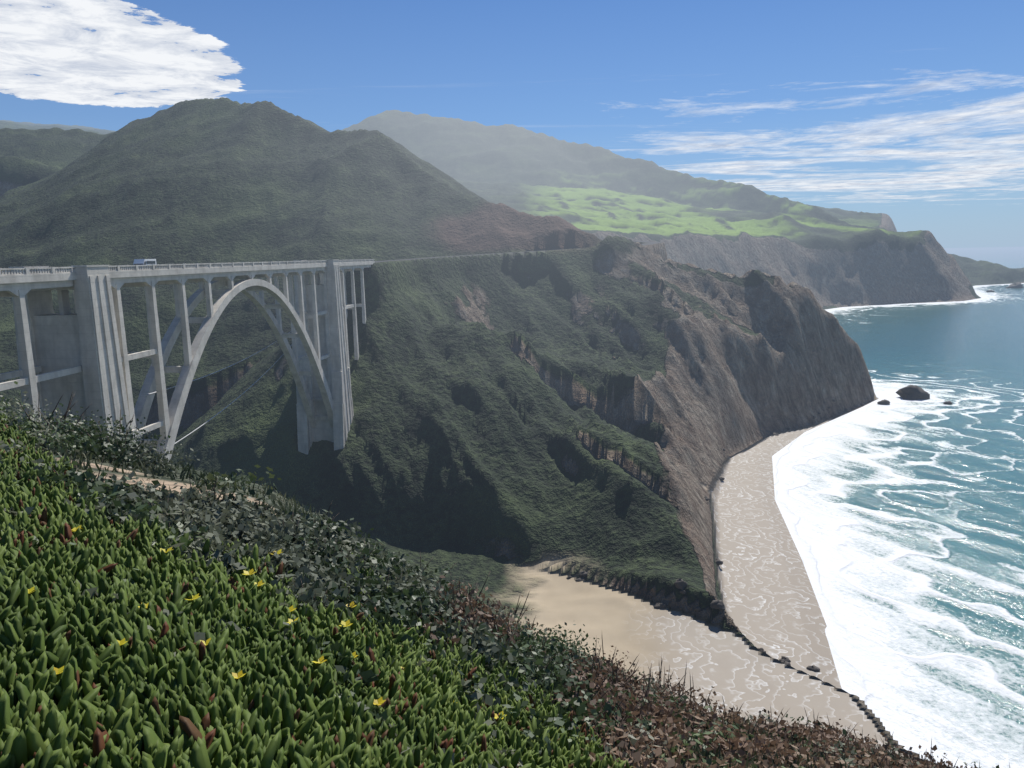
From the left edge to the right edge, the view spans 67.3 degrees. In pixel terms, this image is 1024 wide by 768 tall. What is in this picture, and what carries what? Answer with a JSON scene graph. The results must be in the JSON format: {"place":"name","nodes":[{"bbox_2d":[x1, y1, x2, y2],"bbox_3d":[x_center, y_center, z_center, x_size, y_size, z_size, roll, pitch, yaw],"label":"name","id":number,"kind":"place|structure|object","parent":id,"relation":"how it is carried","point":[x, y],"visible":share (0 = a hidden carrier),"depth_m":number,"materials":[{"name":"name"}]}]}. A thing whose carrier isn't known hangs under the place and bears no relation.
{"place":"outdoors","nodes":[
{"label":"outdoors","id":0,"kind":"place"},
{"bbox_2d":[0,97,1023,767],"bbox_3d":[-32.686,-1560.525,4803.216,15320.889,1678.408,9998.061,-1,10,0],"label":"terrain ground","id":1,"kind":"structure","parent":0,"point":[574,359],"depth_m":341.37,"materials":[{"name":"green plant"}]},
{"bbox_2d":[0,259,374,461],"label":"arch bridge","id":2,"kind":"structure","parent":1,"relation":"on","point":[83,353],"depth_m":141.16,"materials":[{"name":"concrete"}]},
{"bbox_2d":[131,259,156,268],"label":"camper van","id":3,"kind":"object","parent":2,"relation":"on","point":[144,261],"visible":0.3,"depth_m":134.57,"materials":[{"name":"white paint"}]},
{"bbox_2d":[138,331,290,443],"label":"canyon wires","id":4,"kind":"object","parent":2,"relation":"on","point":[213,373],"visible":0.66,"depth_m":175.24,"materials":[{"name":"silver metal"}]},
{"bbox_2d":[0,409,632,767],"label":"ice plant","id":5,"kind":"object","parent":1,"relation":"on","point":[143,697],"visible":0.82,"depth_m":3.79,"materials":[{"name":"green plant"}]},
{"bbox_2d":[21,427,947,767],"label":"grass tufts","id":6,"kind":"object","parent":1,"relation":"on","point":[287,507],"visible":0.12,"depth_m":8.69,"materials":[{"name":"brown plant"}]},
{"bbox_2d":[0,381,998,767],"bbox_3d":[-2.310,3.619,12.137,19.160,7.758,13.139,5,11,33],"label":"shrubs","id":7,"kind":"object","parent":1,"relation":"on","point":[240,514],"visible":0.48,"depth_m":7.15,"materials":[{"name":"green plant"}]},
{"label":"flower stems","id":8,"kind":"object","parent":7,"relation":"attached to","visible":0},
{"bbox_2d":[28,525,505,718],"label":"yellow flowers","id":9,"kind":"object","parent":8,"relation":"attached to","point":[379,701],"visible":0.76,"depth_m":4.31,"materials":[{"name":"yellow plant"}]},
{"bbox_2d":[3,389,1009,767],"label":"shrub twigs","id":10,"kind":"object","parent":1,"relation":"on","point":[599,667],"visible":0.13,"depth_m":10.48,"materials":[{"name":"brown plant"}]},
{"bbox_2d":[412,575,976,767],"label":"dry shrubs","id":11,"kind":"object","parent":1,"relation":"on","point":[738,740],"visible":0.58,"depth_m":9.27,"materials":[{"name":"brown plant"}]},
{"bbox_2d":[566,282,1023,671],"bbox_3d":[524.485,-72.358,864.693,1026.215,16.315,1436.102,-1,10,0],"label":"sea rocks","id":12,"kind":"object","parent":1,"relation":"on","point":[912,392],"depth_m":251.59,"materials":[{"name":"black stone"}]},
{"bbox_2d":[0,0,1023,247],"label":"sky","id":13,"kind":"structure","parent":0,"point":[911,112],"materials":[{"name":"blue"}]},
{"bbox_2d":[772,247,1023,767],"bbox_3d":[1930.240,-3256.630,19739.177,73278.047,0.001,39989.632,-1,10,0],"label":"sea water","id":14,"kind":"structure","parent":0,"point":[903,520],"depth_m":246.26,"materials":[{"name":"liquid"}]}
]}

